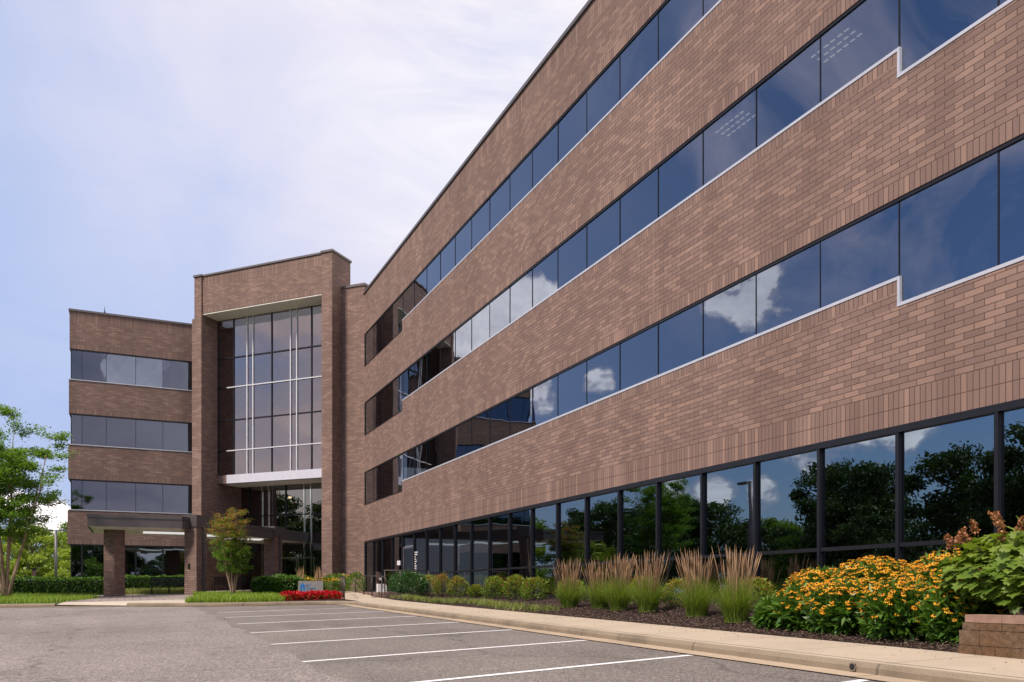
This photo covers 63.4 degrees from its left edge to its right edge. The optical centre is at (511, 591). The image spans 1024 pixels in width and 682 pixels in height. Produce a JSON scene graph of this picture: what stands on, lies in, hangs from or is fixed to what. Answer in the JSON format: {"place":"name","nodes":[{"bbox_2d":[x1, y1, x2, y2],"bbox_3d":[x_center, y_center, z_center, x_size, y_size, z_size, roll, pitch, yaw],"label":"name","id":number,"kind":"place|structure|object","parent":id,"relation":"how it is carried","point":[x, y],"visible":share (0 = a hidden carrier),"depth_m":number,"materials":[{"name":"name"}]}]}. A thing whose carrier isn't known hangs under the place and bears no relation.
{"place":"outdoors","nodes":[
{"label":"outdoors","id":0,"kind":"place"},
{"bbox_2d":[0,592,99,603],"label":"lawn","id":1,"kind":"structure","parent":0,"point":[34,603],"depth_m":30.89,"materials":[{"name":"green plant"}]},
{"bbox_2d":[31,568,36,575],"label":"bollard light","id":2,"kind":"object","parent":1,"relation":"on","point":[34,571],"visible":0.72,"depth_m":43.95,"materials":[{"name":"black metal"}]},
{"bbox_2d":[0,404,79,597],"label":"crape myrtle","id":3,"kind":"object","parent":1,"relation":"on","point":[15,461],"visible":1,"depth_m":35.33,"materials":[{"name":"green plant"}]},
{"bbox_2d":[9,575,103,595],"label":"hedge","id":4,"kind":"object","parent":1,"relation":"on","point":[58,585],"visible":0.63,"depth_m":42.33,"materials":[{"name":"green plant"}]},
{"bbox_2d":[125,587,183,594],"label":"tall grass","id":5,"kind":"structure","parent":0,"point":[161,590],"depth_m":44.48,"materials":[{"name":"green plant"}]},
{"bbox_2d":[66,590,250,601],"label":"paved walk","id":6,"kind":"structure","parent":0,"point":[137,597],"depth_m":37.07,"materials":[{"name":"beige concrete"}]},
{"bbox_2d":[125,574,183,589],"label":"hedge","id":7,"kind":"object","parent":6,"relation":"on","point":[138,582],"visible":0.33,"depth_m":48.29,"materials":[{"name":"green plant"}]},
{"bbox_2d":[150,577,183,593],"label":"park bench","id":8,"kind":"object","parent":6,"relation":"on","point":[169,579],"visible":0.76,"depth_m":43.86,"materials":[{"name":"black metal"}]},
{"bbox_2d":[212,577,245,590],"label":"park bench","id":9,"kind":"object","parent":6,"relation":"on","point":[227,584],"visible":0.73,"depth_m":47.75,"materials":[{"name":"black metal"}]},
{"bbox_2d":[0,606,352,681],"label":"drive lane","id":10,"kind":"structure","parent":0,"point":[124,644],"depth_m":12.35,"materials":[{"name":"grey asphalt"}]},
{"bbox_2d":[200,598,350,602],"bbox_3d":[-11.427,0.194,37.265,7.550,0.436,17.649,0,0,-18],"label":"island bed","id":11,"kind":"object","parent":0,"point":[328,599],"visible":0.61,"depth_m":30.45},
{"bbox_2d":[204,507,253,593],"bbox_3d":[-12.017,-1.653,35.426,2.054,3.985,2.392,0,0,-11],"label":"crape myrtle","id":12,"kind":"object","parent":11,"relation":"on","point":[229,549],"visible":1,"depth_m":35.29,"materials":[{"name":"green plant"}]},
{"bbox_2d":[184,590,286,602],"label":"grass","id":13,"kind":"structure","parent":11,"relation":"on","point":[218,596],"depth_m":30.18,"materials":[{"name":"green plant"}]},
{"bbox_2d":[249,575,303,593],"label":"hedge","id":14,"kind":"object","parent":11,"relation":"on","point":[267,584],"visible":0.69,"depth_m":36.11,"materials":[{"name":"green plant"}]},
{"bbox_2d":[282,590,294,600],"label":"red flower plant","id":15,"kind":"object","parent":11,"relation":"on","point":[288,592],"visible":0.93,"depth_m":30.86,"materials":[{"name":"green plant"}]},
{"bbox_2d":[272,574,309,580],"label":"hedge","id":16,"kind":"object","parent":11,"relation":"on","point":[284,575],"visible":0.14,"depth_m":40.14,"materials":[{"name":"green plant"}]},
{"bbox_2d":[289,591,301,599],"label":"red flower plant","id":17,"kind":"object","parent":11,"relation":"on","point":[296,593],"visible":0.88,"depth_m":31.04,"materials":[{"name":"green plant"}]},
{"bbox_2d":[296,565,306,580],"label":"reed grass clump","id":18,"kind":"object","parent":11,"relation":"on","point":[302,574],"visible":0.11,"depth_m":37.84,"materials":[{"name":"beige plant"}]},
{"bbox_2d":[298,592,311,599],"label":"red flower plant","id":19,"kind":"object","parent":11,"relation":"on","point":[304,593],"visible":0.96,"depth_m":31.26,"materials":[{"name":"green plant"}]},
{"bbox_2d":[298,581,322,597],"bbox_3d":[-8.390,-0.020,34.539,1.000,0.840,0.187,0,0,-16],"label":"monument sign","id":20,"kind":"object","parent":11,"relation":"on","point":[306,586],"visible":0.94,"depth_m":34.45,"materials":[{"name":"stone"}]},
{"bbox_2d":[308,592,319,599],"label":"red flower plant","id":21,"kind":"object","parent":11,"relation":"on","point":[315,594],"visible":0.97,"depth_m":31.39,"materials":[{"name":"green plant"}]},
{"bbox_2d":[305,576,325,588],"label":"coneflower clump","id":22,"kind":"object","parent":11,"relation":"on","point":[311,578],"visible":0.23,"depth_m":40.46,"materials":[{"name":"yellow plant"}]},
{"bbox_2d":[310,565,323,584],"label":"reed grass clump","id":23,"kind":"object","parent":11,"relation":"on","point":[316,577],"visible":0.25,"depth_m":38.62,"materials":[{"name":"beige plant"}]},
{"bbox_2d":[316,591,326,599],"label":"red flower plant","id":24,"kind":"object","parent":11,"relation":"on","point":[323,594],"visible":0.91,"depth_m":31.64,"materials":[{"name":"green plant"}]},
{"bbox_2d":[325,592,335,598],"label":"red flower plant","id":25,"kind":"object","parent":11,"relation":"on","point":[331,593],"visible":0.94,"depth_m":31.88,"materials":[{"name":"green plant"}]},
{"bbox_2d":[322,575,340,590],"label":"coneflower clump","id":26,"kind":"object","parent":11,"relation":"on","point":[329,579],"visible":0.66,"depth_m":41.14,"materials":[{"name":"green plant"}]},
{"bbox_2d":[324,572,351,591],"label":"coneflower clump","id":27,"kind":"object","parent":11,"relation":"on","point":[347,580],"visible":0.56,"depth_m":42.64,"materials":[{"name":"green plant"}]},
{"bbox_2d":[333,592,343,598],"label":"red flower plant","id":28,"kind":"object","parent":11,"relation":"on","point":[340,594],"visible":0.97,"depth_m":31.96,"materials":[{"name":"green plant"}]},
{"bbox_2d":[339,575,345,599],"bbox_3d":[-7.149,-0.203,34.889,0.085,1.097,8.002,0,0,-13],"label":"handrail","id":29,"kind":"object","parent":11,"relation":"on","point":[343,583],"visible":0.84,"depth_m":34.20,"materials":[{"name":"metal"}]},
{"bbox_2d":[0,0,587,572],"label":"sky","id":30,"kind":"structure","parent":0,"point":[147,147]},
{"bbox_2d":[57,599,1020,677],"bbox_3d":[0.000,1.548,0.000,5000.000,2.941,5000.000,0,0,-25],"label":"ground","id":31,"kind":"structure","parent":0,"point":[409,607],"depth_m":32.65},
{"bbox_2d":[1,534,53,576],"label":"tree","id":32,"kind":"object","parent":31,"relation":"on","point":[35,550],"visible":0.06,"depth_m":101.91,"materials":[{"name":"green plant"}]},
{"bbox_2d":[0,603,56,606],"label":"kerb","id":33,"kind":"structure","parent":31,"relation":"on","point":[30,605],"depth_m":30.25,"materials":[{"name":"concrete"}]},
{"bbox_2d":[0,524,70,580],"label":"tree","id":34,"kind":"object","parent":31,"relation":"on","point":[29,559],"visible":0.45,"depth_m":82.40,"materials":[{"name":"green plant"}]},
{"bbox_2d":[39,521,70,580],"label":"tree","id":35,"kind":"object","parent":31,"relation":"on","point":[64,526],"visible":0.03,"depth_m":90.80,"materials":[{"name":"green plant"}]},
{"bbox_2d":[45,529,66,580],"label":"light pole","id":36,"kind":"object","parent":31,"relation":"on","point":[55,553],"visible":0.59,"depth_m":74.86,"materials":[{"name":"metal"}]},
{"bbox_2d":[42,548,70,580],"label":"tree","id":37,"kind":"object","parent":31,"relation":"on","point":[64,553],"visible":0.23,"depth_m":79.97,"materials":[{"name":"green plant"}]},
{"bbox_2d":[54,605,126,606],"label":"kerb","id":38,"kind":"structure","parent":31,"relation":"on","point":[72,606],"depth_m":30.27,"materials":[{"name":"concrete"}]},
{"bbox_2d":[57,599,186,604],"bbox_3d":[-14.196,0.406,30.647,4.900,0.189,4.450,0,0,-25],"label":"crossing apron","id":39,"kind":"object","parent":31,"relation":"on","point":[119,602],"visible":0.78,"depth_m":31.02,"materials":[{"name":"concrete"}]},
{"bbox_2d":[355,575,386,597],"bbox_3d":[-6.383,-0.261,36.679,0.168,1.111,9.714,0,0,-18],"label":"handrail","id":40,"kind":"object","parent":31,"relation":"on","point":[381,576],"visible":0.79,"depth_m":35.01,"materials":[{"name":"metal"}]},
{"bbox_2d":[357,592,444,596],"bbox_3d":[-6.568,0.310,39.556,2.690,0.580,12.600,0,0,-25],"label":"ramp landing","id":41,"kind":"object","parent":31,"relation":"on","point":[378,594],"visible":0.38,"depth_m":33.99,"materials":[{"name":"concrete"}]},
{"bbox_2d":[345,571,366,591],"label":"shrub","id":42,"kind":"object","parent":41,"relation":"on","point":[352,576],"visible":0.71,"depth_m":44.49,"materials":[{"name":"green plant"}]},
{"bbox_2d":[376,572,380,591],"bbox_3d":[-5.574,-0.405,34.622,0.210,0.850,0.100,0,0,-25],"label":"card reader post","id":43,"kind":"object","parent":41,"relation":"on","point":[377,578],"visible":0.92,"depth_m":34.55,"materials":[{"name":"metal"}]},
{"bbox_2d":[377,584,386,591],"bbox_3d":[-5.388,-0.150,34.265,0.370,0.340,0.245,0,0,-25],"label":"utility box","id":44,"kind":"object","parent":41,"relation":"on","point":[378,587],"visible":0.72,"depth_m":34.16,"materials":[{"name":"metal"}]},
{"bbox_2d":[378,585,386,590],"bbox_3d":[-5.338,-0.155,34.155,0.350,0.250,0.004,0,0,-25],"label":"box door","id":45,"kind":"structure","parent":44,"relation":"in","point":[379,586],"depth_m":34.16,"materials":[{"name":"metal"}]},
{"bbox_2d":[383,570,429,591],"bbox_3d":[-4.316,-0.432,33.989,1.950,0.903,0.046,0,0,-25],"label":"handrail","id":46,"kind":"object","parent":41,"relation":"on","point":[400,574],"visible":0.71,"depth_m":33.85,"materials":[{"name":"metal"}]},
{"bbox_2d":[73,604,924,681],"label":"gutter","id":47,"kind":"object","parent":31,"relation":"on","point":[837,672],"visible":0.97,"depth_m":10.76,"materials":[{"name":"concrete"}]},
{"bbox_2d":[67,0,1023,612],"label":"office building","id":48,"kind":"structure","parent":31,"relation":"on","point":[673,278],"depth_m":21.02,"materials":[{"name":"brick"}]},
{"bbox_2d":[71,544,183,580],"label":"ribbon window","id":49,"kind":"structure","parent":48,"relation":"in","point":[87,560],"depth_m":51.03,"materials":[{"name":"black glass"}]},
{"bbox_2d":[69,479,191,513],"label":"ribbon window","id":50,"kind":"structure","parent":48,"relation":"in","point":[88,495],"depth_m":50.93,"materials":[{"name":"blue glass"}]},
{"bbox_2d":[69,413,191,451],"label":"ribbon window","id":51,"kind":"structure","parent":48,"relation":"in","point":[86,430],"depth_m":50.93,"materials":[{"name":"blue glass"}]},
{"bbox_2d":[69,349,191,390],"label":"ribbon window","id":52,"kind":"structure","parent":48,"relation":"in","point":[86,365],"depth_m":50.93,"materials":[{"name":"blue glass"}]},
{"bbox_2d":[87,514,308,595],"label":"entrance canopy","id":53,"kind":"object","parent":48,"relation":"attached to","point":[116,528],"visible":0.75,"depth_m":40.87,"materials":[{"name":"brick"}]},
{"bbox_2d":[282,557,296,573],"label":"entrance door","id":54,"kind":"structure","parent":48,"relation":"in","point":[282,557],"depth_m":51.69,"materials":[{"name":"black metal"}]},
{"bbox_2d":[297,557,314,576],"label":"entrance door","id":55,"kind":"structure","parent":48,"relation":"in","point":[298,558],"depth_m":51.35,"materials":[{"name":"black metal"}]},
{"bbox_2d":[402,546,412,571],"bbox_3d":[-4.943,-1.085,39.415,0.154,2.130,1.670,0,0,-25],"label":"side door","id":56,"kind":"structure","parent":48,"relation":"in","point":[407,551],"depth_m":39.49,"materials":[{"name":"grey glass"}]},
{"bbox_2d":[364,0,721,366],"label":"ribbon window","id":57,"kind":"structure","parent":48,"relation":"in","point":[673,20],"depth_m":25.59,"materials":[{"name":"blue glass"}]},
{"bbox_2d":[364,0,1013,435],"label":"ribbon window","id":58,"kind":"structure","parent":48,"relation":"in","point":[869,32],"depth_m":18.30,"materials":[{"name":"blue glass"}]},
{"bbox_2d":[364,398,1023,612],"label":"storefront window","id":59,"kind":"structure","parent":48,"relation":"in","point":[896,492],"depth_m":16.93,"materials":[{"name":"black glass"}]},
{"bbox_2d":[365,134,1023,504],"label":"ribbon window","id":60,"kind":"structure","parent":48,"relation":"in","point":[966,223],"depth_m":16.13,"materials":[{"name":"blue glass"}]},
{"bbox_2d":[127,601,1023,681],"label":"kerb","id":61,"kind":"structure","parent":31,"relation":"on","point":[913,672],"depth_m":10.69,"materials":[{"name":"concrete"}]},
{"bbox_2d":[848,662,855,670],"bbox_3d":[3.584,0.790,8.702,0.038,0.096,0.096,0,0,-25],"label":"drain outlet","id":62,"kind":"object","parent":61,"relation":"attached to","point":[852,666],"visible":1,"depth_m":8.69,"materials":[{"name":"concrete"}]},
{"bbox_2d":[379,594,1023,652],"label":"mulch bed","id":63,"kind":"object","parent":31,"relation":"on","point":[504,599],"visible":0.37,"depth_m":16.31,"materials":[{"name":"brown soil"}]},
{"bbox_2d":[387,569,419,591],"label":"laurel shrub","id":64,"kind":"object","parent":63,"relation":"on","point":[392,586],"visible":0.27,"depth_m":34.28,"materials":[{"name":"green plant"}]},
{"bbox_2d":[395,571,428,596],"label":"laurel shrub","id":65,"kind":"object","parent":63,"relation":"on","point":[407,577],"visible":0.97,"depth_m":32.28,"materials":[{"name":"green plant"}]},
{"bbox_2d":[416,574,439,595],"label":"nandina shrub","id":66,"kind":"object","parent":63,"relation":"on","point":[429,576],"visible":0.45,"depth_m":33.22,"materials":[{"name":"green plant"}]},
{"bbox_2d":[431,572,451,595],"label":"nandina shrub","id":67,"kind":"object","parent":63,"relation":"on","point":[442,576],"visible":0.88,"depth_m":31.67,"materials":[{"name":"green plant"}]},
{"bbox_2d":[446,575,469,597],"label":"nandina shrub","id":68,"kind":"object","parent":63,"relation":"on","point":[459,585],"visible":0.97,"depth_m":30.13,"materials":[{"name":"green plant"}]},
{"bbox_2d":[388,593,560,611],"bbox_3d":[-1.736,0.267,25.720,1.405,0.441,13.890,0,0,-25],"label":"liriope edging","id":69,"kind":"object","parent":63,"relation":"on","point":[481,601],"visible":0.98,"depth_m":23.65,"materials":[{"name":"green plant"}]},
{"bbox_2d":[467,584,483,596],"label":"nandina shrub","id":70,"kind":"object","parent":63,"relation":"on","point":[476,587],"visible":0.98,"depth_m":28.99,"materials":[{"name":"green plant"}]},
{"bbox_2d":[481,575,507,597],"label":"nandina shrub","id":71,"kind":"object","parent":63,"relation":"on","point":[489,580],"visible":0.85,"depth_m":27.31,"materials":[{"name":"green plant"}]},
{"bbox_2d":[499,573,527,598],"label":"nandina shrub","id":72,"kind":"object","parent":63,"relation":"on","point":[506,585],"visible":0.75,"depth_m":26.01,"materials":[{"name":"green plant"}]},
{"bbox_2d":[518,575,548,600],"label":"nandina shrub","id":73,"kind":"object","parent":63,"relation":"on","point":[534,581],"visible":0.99,"depth_m":24.83,"materials":[{"name":"green plant"}]},
{"bbox_2d":[538,557,586,607],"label":"reed grass clump","id":74,"kind":"object","parent":63,"relation":"on","point":[567,597],"visible":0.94,"depth_m":20.30,"materials":[{"name":"green plant"}]},
{"bbox_2d":[556,578,586,601],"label":"nandina shrub","id":75,"kind":"object","parent":63,"relation":"on","point":[583,594],"visible":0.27,"depth_m":22.53,"materials":[{"name":"green plant"}]},
{"bbox_2d":[573,557,610,608],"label":"reed grass clump","id":76,"kind":"object","parent":63,"relation":"on","point":[596,601],"visible":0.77,"depth_m":19.29,"materials":[{"name":"green plant"}]},
{"bbox_2d":[590,553,640,610],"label":"reed grass clump","id":77,"kind":"object","parent":63,"relation":"on","point":[618,598],"visible":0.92,"depth_m":18.38,"materials":[{"name":"green plant"}]},
{"bbox_2d":[611,549,672,612],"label":"reed grass clump","id":78,"kind":"object","parent":63,"relation":"on","point":[648,596],"visible":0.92,"depth_m":17.38,"materials":[{"name":"green plant"}]},
{"bbox_2d":[628,575,661,604],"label":"nandina shrub","id":79,"kind":"object","parent":63,"relation":"on","point":[631,599],"visible":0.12,"depth_m":19.70,"materials":[{"name":"green plant"}]},
{"bbox_2d":[661,576,692,607],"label":"nandina shrub","id":80,"kind":"object","parent":63,"relation":"on","point":[675,582],"visible":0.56,"depth_m":17.99,"materials":[{"name":"green plant"}]},
{"bbox_2d":[665,548,722,617],"bbox_3d":[3.476,-0.182,15.745,1.727,1.338,1.878,0,0,16],"label":"reed grass clump","id":81,"kind":"object","parent":63,"relation":"on","point":[695,605],"visible":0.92,"depth_m":15.56,"materials":[{"name":"green plant"}]},
{"bbox_2d":[684,546,775,622],"bbox_3d":[3.879,-0.151,14.202,1.937,1.376,1.876,0,0,-25],"label":"reed grass clump","id":82,"kind":"object","parent":63,"relation":"on","point":[735,605],"visible":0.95,"depth_m":14.13,"materials":[{"name":"green plant"}]},
{"bbox_2d":[731,576,776,612],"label":"nandina shrub","id":83,"kind":"object","parent":63,"relation":"on","point":[763,583],"visible":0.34,"depth_m":15.59,"materials":[{"name":"green plant"}]},
{"bbox_2d":[749,593,791,630],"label":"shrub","id":84,"kind":"object","parent":63,"relation":"on","point":[762,618],"visible":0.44,"depth_m":12.93,"materials":[{"name":"green plant"}]},
{"bbox_2d":[763,580,834,631],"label":"coneflower clump","id":85,"kind":"object","parent":63,"relation":"on","point":[788,612],"visible":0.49,"depth_m":12.39,"materials":[{"name":"yellow plant"}]},
{"bbox_2d":[777,564,839,609],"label":"coneflower clump","id":86,"kind":"object","parent":63,"relation":"on","point":[813,576],"visible":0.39,"depth_m":13.07,"materials":[{"name":"yellow plant"}]},
{"bbox_2d":[797,575,883,635],"bbox_3d":[4.742,0.281,11.777,1.147,1.028,1.356,0,0,-25],"label":"coneflower clump","id":87,"kind":"object","parent":63,"relation":"on","point":[833,599],"visible":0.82,"depth_m":11.56,"materials":[{"name":"yellow plant"}]},
{"bbox_2d":[828,555,914,629],"bbox_3d":[5.400,0.063,12.229,1.525,1.232,1.478,0,0,20],"label":"coneflower clump","id":88,"kind":"object","parent":63,"relation":"on","point":[870,569],"visible":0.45,"depth_m":11.95,"materials":[{"name":"yellow plant"}]},
{"bbox_2d":[853,574,937,641],"bbox_3d":[5.118,0.294,10.881,1.312,1.072,1.203,0,0,-25],"label":"coneflower clump","id":89,"kind":"object","parent":63,"relation":"on","point":[883,602],"visible":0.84,"depth_m":10.67,"materials":[{"name":"yellow plant"}]},
{"bbox_2d":[894,547,961,623],"bbox_3d":[5.963,0.022,11.282,1.371,1.284,1.540,0,0,-25],"label":"coneflower clump","id":90,"kind":"object","parent":63,"relation":"on","point":[929,568],"visible":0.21,"depth_m":11.17,"materials":[{"name":"yellow plant"}]},
{"bbox_2d":[910,575,1013,645],"bbox_3d":[5.522,0.288,10.174,1.107,1.064,1.170,0,0,-25],"label":"coneflower clump","id":91,"kind":"object","parent":63,"relation":"on","point":[948,617],"visible":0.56,"depth_m":9.99,"materials":[{"name":"yellow plant"}]},
{"bbox_2d":[933,511,1023,614],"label":"hydrangea bush","id":92,"kind":"object","parent":63,"relation":"on","point":[1000,567],"visible":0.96,"depth_m":9.54,"materials":[{"name":"green plant"}]},
{"bbox_2d":[193,604,886,681],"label":"parking stalls","id":93,"kind":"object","parent":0,"point":[429,665],"visible":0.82,"depth_m":11.14,"materials":[{"name":"asphalt"}]},
{"bbox_2d":[246,611,382,616],"bbox_3d":[-5.510,0.614,22.460,4.357,0.100,0.104,0,0,-32],"label":"parking stripe","id":94,"kind":"object","parent":93,"relation":"on","point":[303,614],"visible":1,"depth_m":22.37,"materials":[{"name":"white paint"}]},
{"bbox_2d":[243,616,408,623],"bbox_3d":[-4.261,0.668,19.661,4.436,0.103,0.104,0,0,-34],"label":"parking stripe","id":95,"kind":"object","parent":93,"relation":"on","point":[317,620],"visible":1,"depth_m":19.43,"materials":[{"name":"white paint"}]},
{"bbox_2d":[253,622,453,632],"bbox_3d":[-3.037,0.722,16.867,4.551,0.107,0.104,0,0,-35],"label":"parking stripe","id":96,"kind":"object","parent":93,"relation":"on","point":[351,627],"visible":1,"depth_m":16.75,"materials":[{"name":"white paint"}]},
{"bbox_2d":[279,630,501,643],"bbox_3d":[-1.886,0.771,14.292,4.607,0.109,0.104,0,0,-35],"label":"parking stripe","id":97,"kind":"object","parent":93,"relation":"on","point":[386,637],"visible":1,"depth_m":14.08,"materials":[{"name":"white paint"}]},
{"bbox_2d":[302,640,585,661],"bbox_3d":[-0.726,0.820,11.711,4.658,0.111,0.104,0,0,-36],"label":"parking stripe","id":98,"kind":"object","parent":93,"relation":"on","point":[439,651],"visible":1,"depth_m":11.48,"materials":[{"name":"white paint"}]},
{"bbox_2d":[417,655,691,681],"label":"parking stripe","id":99,"kind":"object","parent":93,"relation":"on","point":[550,668],"visible":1,"depth_m":9.24,"materials":[{"name":"white paint"}]},
{"bbox_2d":[845,679,868,681],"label":"parking stripe","id":100,"kind":"object","parent":93,"relation":"on","point":[859,680],"visible":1,"depth_m":8.03,"materials":[{"name":"white paint"}]},
{"bbox_2d":[342,591,1023,677],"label":"sidewalk","id":101,"kind":"structure","parent":0,"point":[1013,667],"depth_m":10.98,"materials":[{"name":"concrete"}]},
{"bbox_2d":[381,601,1010,668],"bbox_3d":[0.516,0.538,17.828,1.281,0.414,22.026,0,0,-25],"label":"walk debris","id":102,"kind":"object","parent":101,"relation":"on","point":[658,625],"visible":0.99,"depth_m":13.96,"materials":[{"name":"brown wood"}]},
{"bbox_2d":[958,614,1023,658],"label":"garden wall","id":103,"kind":"structure","parent":101,"relation":"on","point":[992,635],"depth_m":8.98,"materials":[{"name":"stone"}]}
]}

